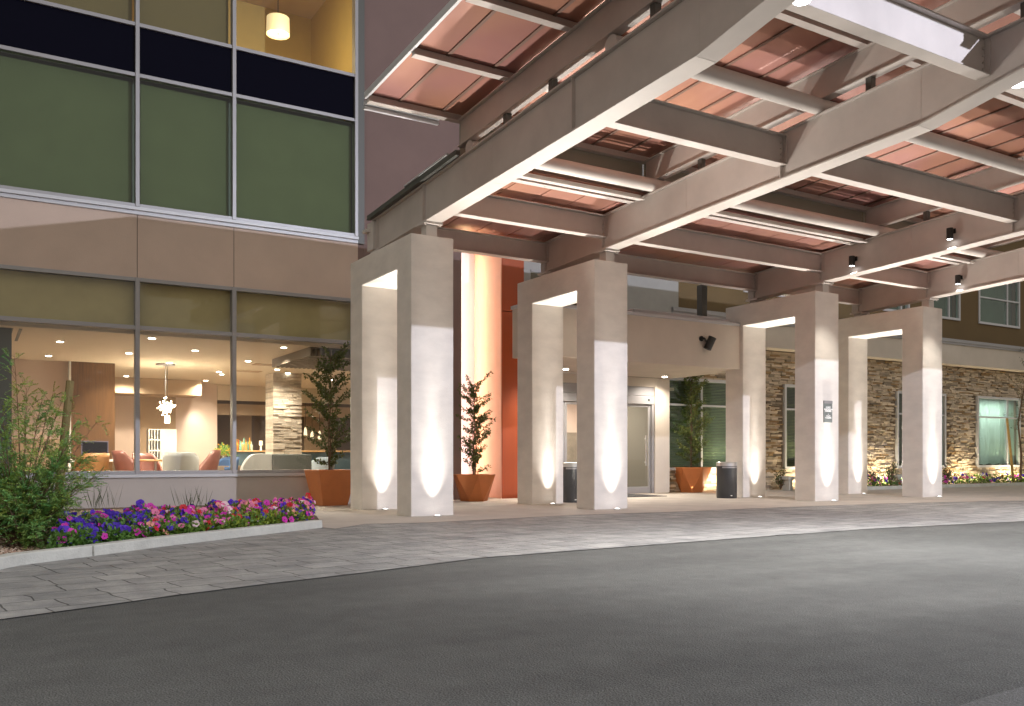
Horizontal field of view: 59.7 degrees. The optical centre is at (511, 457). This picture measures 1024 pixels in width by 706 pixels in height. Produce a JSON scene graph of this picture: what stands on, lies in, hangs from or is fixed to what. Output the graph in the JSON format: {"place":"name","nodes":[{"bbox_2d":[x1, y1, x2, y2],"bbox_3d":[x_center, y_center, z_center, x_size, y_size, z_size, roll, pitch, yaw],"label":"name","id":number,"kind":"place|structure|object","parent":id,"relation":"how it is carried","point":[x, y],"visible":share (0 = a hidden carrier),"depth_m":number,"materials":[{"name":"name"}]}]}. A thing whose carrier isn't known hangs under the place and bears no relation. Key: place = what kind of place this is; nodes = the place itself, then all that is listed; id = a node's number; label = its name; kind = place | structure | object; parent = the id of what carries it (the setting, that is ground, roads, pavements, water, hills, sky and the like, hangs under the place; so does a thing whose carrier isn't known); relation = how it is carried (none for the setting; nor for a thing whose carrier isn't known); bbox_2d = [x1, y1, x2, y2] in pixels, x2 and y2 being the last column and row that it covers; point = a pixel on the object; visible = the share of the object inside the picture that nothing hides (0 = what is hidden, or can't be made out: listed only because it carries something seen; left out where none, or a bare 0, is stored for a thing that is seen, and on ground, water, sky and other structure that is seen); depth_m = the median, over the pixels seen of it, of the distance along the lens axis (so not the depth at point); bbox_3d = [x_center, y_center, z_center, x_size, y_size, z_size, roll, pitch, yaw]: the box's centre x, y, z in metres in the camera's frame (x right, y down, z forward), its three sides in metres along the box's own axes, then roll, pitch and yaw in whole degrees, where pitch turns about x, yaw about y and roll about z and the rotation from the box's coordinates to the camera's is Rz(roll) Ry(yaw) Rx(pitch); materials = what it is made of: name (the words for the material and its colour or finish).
{"place":"outdoors","nodes":[
{"label":"outdoors","id":0,"kind":"place"},
{"bbox_2d":[0,533,48,554],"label":"bed gravel","id":1,"kind":"structure","parent":0,"point":[4,550],"depth_m":10.21,"materials":[{"name":"beige gravel"}]},
{"bbox_2d":[0,505,318,553],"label":"planting soil","id":2,"kind":"structure","parent":0,"point":[120,509],"depth_m":17.55,"materials":[{"name":"brown soil"}]},
{"bbox_2d":[0,348,109,549],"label":"feathery shrub","id":3,"kind":"object","parent":2,"relation":"on","point":[28,509],"visible":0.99,"depth_m":10.46,"materials":[{"name":"green plant"}]},
{"bbox_2d":[52,380,73,522],"bbox_3d":[-5.895,0.044,11.686,0.110,2.133,0.523,0,0,1],"label":"plant stake","id":4,"kind":"object","parent":2,"relation":"in","point":[67,406],"visible":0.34,"depth_m":11.78,"materials":[{"name":"brown wood"}]},
{"bbox_2d":[84,486,122,510],"bbox_3d":[-7.957,0.761,17.401,0.805,0.578,0.294,0,0,-43],"label":"grass tuft","id":5,"kind":"object","parent":2,"relation":"on","point":[98,499],"visible":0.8,"depth_m":17.36,"materials":[{"name":"green plant"}]},
{"bbox_2d":[45,493,315,548],"bbox_3d":[-4.417,0.838,12.846,1.700,0.500,6.559,0,0,23],"label":"petunia","id":6,"kind":"object","parent":2,"relation":"on","point":[235,521],"depth_m":11.75,"materials":[{"name":"purple plant"}]},
{"bbox_2d":[171,488,210,506],"bbox_3d":[-6.030,0.764,16.797,0.785,0.572,0.213,0,0,-24],"label":"grass tuft","id":7,"kind":"object","parent":2,"relation":"on","point":[190,500],"visible":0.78,"depth_m":16.78,"materials":[{"name":"green plant"}]},
{"bbox_2d":[0,501,1023,705],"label":"asphalt road","id":8,"kind":"structure","parent":0,"point":[917,616],"depth_m":5.56,"materials":[{"name":"grey asphalt"}]},
{"bbox_2d":[960,686,1023,705],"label":"road patch","id":9,"kind":"object","parent":8,"relation":"on","point":[1013,697],"visible":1,"depth_m":4.03,"materials":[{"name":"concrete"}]},
{"bbox_2d":[0,501,1023,618],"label":"paver apron","id":10,"kind":"object","parent":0,"point":[76,583],"visible":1,"depth_m":11.02,"materials":[{"name":"grey stone"}]},
{"bbox_2d":[0,545,92,569],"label":"kerb","id":11,"kind":"structure","parent":10,"relation":"on","point":[8,560],"depth_m":9.28,"materials":[{"name":"concrete"}]},
{"bbox_2d":[87,520,321,555],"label":"kerb","id":12,"kind":"structure","parent":10,"relation":"on","point":[103,548],"depth_m":11.42,"materials":[{"name":"concrete"}]},
{"bbox_2d":[314,485,1023,528],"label":"walkway","id":13,"kind":"structure","parent":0,"point":[340,516],"depth_m":20.49,"materials":[{"name":"concrete"}]},
{"bbox_2d":[304,469,350,505],"bbox_3d":[-4.129,0.688,20.245,0.888,0.800,0.888,0,0,-35],"label":"planter","id":14,"kind":"object","parent":13,"relation":"on","point":[329,487],"visible":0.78,"depth_m":19.95,"materials":[{"name":"ceramic"}]},
{"bbox_2d":[301,341,350,469],"bbox_3d":[-4.146,-1.105,20.237,1.204,3.010,1.356,0,0,-3],"label":"potted shrub","id":15,"kind":"object","parent":14,"relation":"on","point":[325,393],"visible":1,"depth_m":20.16,"materials":[{"name":"green plant"}]},
{"bbox_2d":[351,233,452,516],"bbox_3d":[-2.265,-1.504,17.843,0.875,5.207,3.053,0,0,-31],"label":"portal frame","id":16,"kind":"object","parent":13,"relation":"on","point":[402,375],"visible":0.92,"depth_m":16.72,"materials":[{"name":"paint"}]},
{"bbox_2d":[362,0,1023,316],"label":"entrance porch roof","id":17,"kind":"structure","parent":16,"relation":"on","point":[760,150],"depth_m":14.99,"materials":[{"name":"beige paint"}]},
{"bbox_2d":[792,0,811,5],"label":"canopy downlight","id":18,"kind":"object","parent":17,"relation":"attached to","point":[800,2],"visible":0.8,"depth_m":9.63,"materials":[{"name":"white paint"}]},
{"bbox_2d":[849,256,856,266],"bbox_3d":[8.150,-4.679,21.305,0.232,0.238,0.144,0,0,-31],"label":"beam spotlight","id":19,"kind":"object","parent":17,"relation":"attached to","point":[852,259],"visible":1,"depth_m":21.23,"materials":[{"name":"black metal"}]},
{"bbox_2d":[946,227,955,239],"bbox_3d":[9.443,-4.798,19.175,0.232,0.238,0.144,0,0,-31],"label":"beam spotlight","id":20,"kind":"object","parent":17,"relation":"attached to","point":[950,231],"visible":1,"depth_m":19.11,"materials":[{"name":"black metal"}]},
{"bbox_2d":[955,275,962,284],"bbox_3d":[11.814,-4.688,23.575,0.232,0.238,0.144,0,0,-31],"label":"beam spotlight","id":21,"kind":"object","parent":17,"relation":"attached to","point":[958,278],"visible":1,"depth_m":23.50,"materials":[{"name":"black metal"}]},
{"bbox_2d":[1012,81,1023,87],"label":"canopy downlight","id":22,"kind":"object","parent":17,"relation":"attached to","point":[1020,85],"visible":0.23,"depth_m":11.78,"materials":[{"name":"white paint"}]},
{"bbox_2d":[453,474,494,500],"bbox_3d":[-0.945,0.758,22.200,1.090,0.660,1.060,0,0,-31],"label":"planter","id":23,"kind":"object","parent":13,"relation":"on","point":[472,487],"visible":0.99,"depth_m":21.85,"materials":[{"name":"ceramic"}]},
{"bbox_2d":[456,371,495,474],"bbox_3d":[-0.897,-0.806,22.218,0.966,2.692,0.987,0,0,-31],"label":"potted shrub","id":24,"kind":"object","parent":23,"relation":"on","point":[476,424],"visible":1,"depth_m":22.16,"materials":[{"name":"green plant"}]},
{"bbox_2d":[563,462,576,502],"bbox_3d":[1.462,0.606,21.546,0.550,0.965,0.552,0,0,-31],"label":"trash can","id":25,"kind":"object","parent":13,"relation":"on","point":[569,482],"visible":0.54,"depth_m":21.29,"materials":[{"name":"grey metal"}]},
{"bbox_2d":[518,259,626,509],"bbox_3d":[1.290,-1.504,20.000,0.875,5.207,3.053,0,0,-31],"label":"portal frame","id":26,"kind":"object","parent":13,"relation":"on","point":[595,290],"visible":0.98,"depth_m":18.91,"materials":[{"name":"paint"}]},
{"bbox_2d":[627,494,662,496],"bbox_3d":[2.835,1.079,24.782,2.550,0.015,1.500,0,0,-31],"label":"door mat","id":27,"kind":"object","parent":13,"relation":"on","point":[636,495],"depth_m":24.93,"materials":[{"name":"grey rubber"}]},
{"bbox_2d":[671,467,711,492],"bbox_3d":[5.549,0.698,27.610,1.163,0.780,1.242,0,0,-31],"label":"planter","id":28,"kind":"object","parent":13,"relation":"on","point":[691,479],"visible":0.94,"depth_m":27.21,"materials":[{"name":"ceramic"}]},
{"bbox_2d":[670,375,715,466],"bbox_3d":[5.561,-1.302,27.564,1.300,3.406,1.259,0,0,38],"label":"potted shrub","id":29,"kind":"object","parent":28,"relation":"on","point":[692,419],"visible":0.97,"depth_m":27.55,"materials":[{"name":"green plant"}]},
{"bbox_2d":[716,462,736,497],"bbox_3d":[5.728,0.606,23.784,0.550,0.965,0.552,0,0,-31],"label":"trash can","id":30,"kind":"object","parent":13,"relation":"on","point":[726,479],"visible":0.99,"depth_m":23.55,"materials":[{"name":"grey metal"}]},
{"bbox_2d":[773,467,785,488],"bbox_3d":[8.777,0.681,29.204,0.444,0.749,0.566,0,0,18],"label":"shrub","id":31,"kind":"object","parent":13,"relation":"on","point":[780,483],"visible":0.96,"depth_m":29.15,"materials":[{"name":"green plant"}]},
{"bbox_2d":[726,291,837,500],"bbox_3d":[7.050,-1.504,23.496,0.875,5.207,3.053,0,0,-31],"label":"portal frame","id":32,"kind":"object","parent":13,"relation":"on","point":[812,316],"visible":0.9,"depth_m":22.41,"materials":[{"name":"paint"}]},
{"bbox_2d":[823,401,832,422],"bbox_3d":[7.861,-1.134,22.183,0.310,0.540,0.028,0,0,-31],"label":"plaque","id":33,"kind":"object","parent":32,"relation":"attached to","point":[827,411],"visible":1,"depth_m":22.16,"materials":[{"name":"grey metal"}]},
{"bbox_2d":[779,476,794,490],"bbox_3d":[9.306,0.858,29.275,1.100,0.460,0.400,0,0,-31],"label":"planter","id":34,"kind":"object","parent":13,"relation":"on","point":[788,483],"visible":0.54,"depth_m":28.96,"materials":[{"name":"concrete"}]},
{"bbox_2d":[838,306,941,496],"bbox_3d":[10.734,-1.504,25.731,0.875,5.207,3.053,0,0,-31],"label":"portal frame","id":35,"kind":"object","parent":13,"relation":"on","point":[919,329],"visible":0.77,"depth_m":24.63,"materials":[{"name":"paint"}]},
{"bbox_2d":[867,482,1023,489],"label":"kerb","id":36,"kind":"structure","parent":13,"relation":"on","point":[946,485],"depth_m":32.39,"materials":[{"name":"concrete"}]},
{"label":"planting soil","id":37,"kind":"structure","parent":0,"visible":0},
{"bbox_2d":[867,469,880,484],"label":"shrub","id":38,"kind":"object","parent":37,"relation":"on","point":[872,475],"visible":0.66,"depth_m":31.29,"materials":[{"name":"green plant"}]},
{"bbox_2d":[884,460,898,485],"bbox_3d":[13.521,0.573,31.694,0.647,0.967,0.451,0,0,2],"label":"shrub","id":39,"kind":"object","parent":37,"relation":"on","point":[893,472],"visible":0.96,"depth_m":31.68,"materials":[{"name":"green plant"}]},
{"bbox_2d":[892,474,901,485],"bbox_3d":[14.086,0.858,32.175,1.100,0.460,0.400,0,0,-31],"label":"stone bench","id":40,"kind":"object","parent":37,"relation":"on","point":[898,477],"visible":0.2,"depth_m":31.85,"materials":[{"name":"stone"}]},
{"bbox_2d":[867,472,1023,485],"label":"petunia","id":41,"kind":"object","parent":37,"relation":"on","point":[978,479],"depth_m":33.80,"materials":[{"name":"multicoloured plant"}]},
{"bbox_2d":[942,462,953,483],"bbox_3d":[16.308,0.610,33.510,0.581,0.893,0.751,0,0,25],"label":"shrub","id":42,"kind":"object","parent":37,"relation":"on","point":[948,473],"visible":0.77,"depth_m":33.49,"materials":[{"name":"green plant"}]},
{"bbox_2d":[1006,418,1014,482],"bbox_3d":[19.595,-0.235,35.051,0.573,2.589,0.099,0,0,-31],"label":"plant stake","id":43,"kind":"object","parent":37,"relation":"in","point":[1010,448],"visible":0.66,"depth_m":35.01,"materials":[{"name":"brown wood"}]},
{"bbox_2d":[1002,348,1023,480],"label":"young tree","id":44,"kind":"object","parent":37,"relation":"on","point":[1018,420],"visible":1,"depth_m":35.77,"materials":[{"name":"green plant"}]},
{"label":"ground","id":45,"kind":"structure","parent":0,"visible":0},
{"bbox_2d":[0,0,1023,508],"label":"hotel building","id":46,"kind":"structure","parent":45,"relation":"on","point":[216,182],"depth_m":20.99,"materials":[{"name":"paint"}]},
{"bbox_2d":[66,459,114,470],"bbox_3d":[-10.963,0.570,23.292,1.185,1.019,0.600,0,0,-31],"label":"desk","id":47,"kind":"object","parent":46,"relation":"on","point":[69,465],"visible":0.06,"depth_m":23.23,"materials":[{"name":"white paint"}]},
{"bbox_2d":[81,441,108,454],"bbox_3d":[-10.954,-0.172,23.415,0.652,0.506,0.200,0,0,-31],"label":"monitor","id":48,"kind":"object","parent":47,"relation":"on","point":[98,447],"visible":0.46,"depth_m":23.40,"materials":[{"name":"grey"}]},
{"bbox_2d":[74,453,109,470],"bbox_3d":[-10.383,0.490,22.121,0.793,1.180,0.780,0,0,34],"label":"tub chair","id":49,"kind":"object","parent":46,"relation":"on","point":[102,459],"visible":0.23,"depth_m":21.86,"materials":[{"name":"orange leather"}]},
{"bbox_2d":[112,450,144,470],"bbox_3d":[-9.820,0.455,22.793,0.775,1.250,0.838,0,0,-41],"label":"wing chair","id":50,"kind":"object","parent":46,"relation":"on","point":[123,460],"visible":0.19,"depth_m":22.47,"materials":[{"name":"red leather"}]},
{"bbox_2d":[132,453,162,470],"bbox_3d":[-10.108,0.480,24.636,0.775,1.200,0.838,0,0,39],"label":"wing chair","id":51,"kind":"object","parent":46,"relation":"on","point":[147,465],"visible":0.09,"depth_m":24.89,"materials":[{"name":"red leather"}]},
{"bbox_2d":[140,459,161,470],"bbox_3d":[-9.337,0.571,23.343,0.940,1.019,0.940,0,0,-31],"label":"round table","id":52,"kind":"object","parent":46,"relation":"on","point":[155,464],"visible":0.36,"depth_m":23.26,"materials":[{"name":"brown wood"}]},
{"bbox_2d":[146,429,176,468],"bbox_3d":[-10.599,0.124,26.847,0.780,1.912,0.900,0,0,-31],"label":"cube shelf","id":53,"kind":"object","parent":46,"relation":"on","point":[160,443],"visible":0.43,"depth_m":26.51,"materials":[{"name":"white paint"}]},
{"bbox_2d":[156,363,175,415],"bbox_3d":[-9.747,-1.894,25.082,0.520,1.452,0.520,0,0,-31],"label":"chandelier","id":54,"kind":"object","parent":46,"relation":"hanging from","point":[167,407],"visible":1,"depth_m":25.07,"materials":[{"name":"glass"}]},
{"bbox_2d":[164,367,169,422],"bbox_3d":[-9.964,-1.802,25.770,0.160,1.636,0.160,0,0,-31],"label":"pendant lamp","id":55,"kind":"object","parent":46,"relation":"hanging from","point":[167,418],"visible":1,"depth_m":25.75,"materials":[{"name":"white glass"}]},
{"bbox_2d":[0,264,350,474],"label":"lower window frame","id":56,"kind":"structure","parent":46,"relation":"in","point":[136,327],"depth_m":19.19,"materials":[{"name":"metal"}]},
{"bbox_2d":[0,0,357,236],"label":"upper window frame","id":57,"kind":"structure","parent":46,"relation":"in","point":[36,29],"depth_m":19.27,"materials":[{"name":"metal"}]},
{"bbox_2d":[162,452,198,469],"bbox_3d":[-7.978,0.480,21.464,0.840,1.200,0.849,0,0,-16],"label":"tub chair","id":58,"kind":"object","parent":46,"relation":"on","point":[180,460],"visible":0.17,"depth_m":21.15,"materials":[{"name":"grey fabric"}]},
{"bbox_2d":[199,450,220,469],"bbox_3d":[-8.074,0.445,23.384,0.849,1.270,0.971,0,0,-21],"label":"wing chair","id":59,"kind":"object","parent":46,"relation":"on","point":[211,460],"visible":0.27,"depth_m":23.14,"materials":[{"name":"red leather"}]},
{"bbox_2d":[217,466,240,469],"bbox_3d":[-8.398,0.665,26.018,1.000,0.830,0.600,0,0,-31],"label":"side cabinet","id":60,"kind":"object","parent":46,"relation":"on","point":[222,467],"visible":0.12,"depth_m":25.70,"materials":[{"name":"beige paint"}]},
{"bbox_2d":[214,442,237,457],"bbox_3d":[-8.381,-0.097,26.015,0.726,0.694,0.769,0,0,7],"label":"bouquet vase","id":61,"kind":"object","parent":60,"relation":"on","point":[223,451],"visible":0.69,"depth_m":25.95,"materials":[{"name":"yellow plant"}]},
{"bbox_2d":[218,457,239,469],"bbox_3d":[-8.196,0.540,25.505,0.800,1.080,0.812,0,0,29],"label":"tub chair","id":62,"kind":"object","parent":46,"relation":"on","point":[224,461],"visible":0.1,"depth_m":25.75,"materials":[{"name":"blue fabric"}]},
{"bbox_2d":[240,454,311,469],"bbox_3d":[-6.159,0.495,22.844,1.845,1.170,0.850,0,0,-31],"label":"booth sofa","id":63,"kind":"object","parent":46,"relation":"on","point":[276,461],"visible":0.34,"depth_m":22.49,"materials":[{"name":"grey fabric"}]},
{"bbox_2d":[266,13,289,39],"bbox_3d":[-5.705,-11.407,21.745,0.560,2.200,0.560,0,0,-31],"label":"drum pendant","id":64,"kind":"object","parent":46,"relation":"hanging from","point":[277,26],"visible":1,"depth_m":21.57,"materials":[{"name":"white fabric"}]},
{"bbox_2d":[228,450,349,468],"bbox_3d":[-7.487,0.429,30.256,4.228,1.302,0.620,0,0,-31],"label":"bar counter","id":65,"kind":"object","parent":46,"relation":"on","point":[343,462],"visible":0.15,"depth_m":30.47,"materials":[{"name":"blue"}]},
{"bbox_2d":[304,403,306,435],"bbox_3d":[-7.983,-1.723,34.458,0.140,1.795,0.136,0,0,-31],"label":"bar pendant","id":66,"kind":"object","parent":46,"relation":"hanging from","point":[305,431],"visible":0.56,"depth_m":34.45,"materials":[{"name":"white glass"}]},
{"bbox_2d":[312,457,334,468],"bbox_3d":[-5.424,0.540,25.357,0.849,1.080,0.840,0,0,39],"label":"tub chair","id":67,"kind":"object","parent":46,"relation":"on","point":[315,465],"visible":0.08,"depth_m":25.00,"materials":[{"name":"white fabric"}]},
{"bbox_2d":[563,383,653,493],"bbox_3d":[2.381,-0.500,25.713,4.350,3.200,0.186,0,0,-31],"label":"sliding door","id":68,"kind":"structure","parent":46,"relation":"in","point":[636,395],"depth_m":26.52,"materials":[{"name":"metal"}]},
{"bbox_2d":[664,378,725,470],"bbox_3d":[5.944,-1.025,28.083,2.940,2.870,0.150,0,0,-31],"label":"window","id":69,"kind":"structure","parent":46,"relation":"in","point":[700,455],"depth_m":28.05,"materials":[{"name":"grey metal"}]},
{"bbox_2d":[699,336,715,350],"bbox_3d":[5.127,-2.988,23.355,0.456,0.394,0.224,0,0,2],"label":"wall floodlight","id":70,"kind":"object","parent":46,"relation":"attached to","point":[710,342],"depth_m":23.27,"materials":[{"name":"black metal"}]},
{"bbox_2d":[783,384,794,468],"bbox_3d":[10.419,-1.025,30.799,2.990,2.870,0.150,0,0,-31],"label":"window","id":71,"kind":"structure","parent":46,"relation":"in","point":[785,386],"depth_m":30.00,"materials":[{"name":"grey metal"}]},
{"bbox_2d":[883,304,909,310],"bbox_3d":[14.236,-6.500,33.115,1.540,2.260,0.150,0,0,-31],"label":"window","id":72,"kind":"structure","parent":46,"relation":"in","point":[906,306],"depth_m":33.23,"materials":[{"name":"grey metal"}]},
{"bbox_2d":[895,391,945,467],"bbox_3d":[15.553,-1.025,33.914,3.000,2.870,0.150,0,0,-31],"label":"window","id":73,"kind":"structure","parent":46,"relation":"in","point":[897,393],"depth_m":33.19,"materials":[{"name":"grey metal"}]},
{"bbox_2d":[942,294,960,320],"bbox_3d":[16.630,-6.500,34.568,2.340,2.260,0.150,0,0,-31],"label":"window","id":74,"kind":"structure","parent":46,"relation":"in","point":[958,297],"depth_m":35.04,"materials":[{"name":"grey"}]},
{"bbox_2d":[976,396,1020,466],"bbox_3d":[19.951,-1.025,36.583,3.070,2.870,0.150,0,0,-31],"label":"window","id":75,"kind":"structure","parent":46,"relation":"in","point":[1005,399],"depth_m":36.87,"materials":[{"name":"grey metal"}]},
{"bbox_2d":[978,282,1019,328],"bbox_3d":[19.964,-6.500,36.591,2.940,2.260,0.150,0,0,-31],"label":"window","id":76,"kind":"structure","parent":46,"relation":"in","point":[1006,301],"depth_m":36.89,"materials":[{"name":"grey"}]}
]}

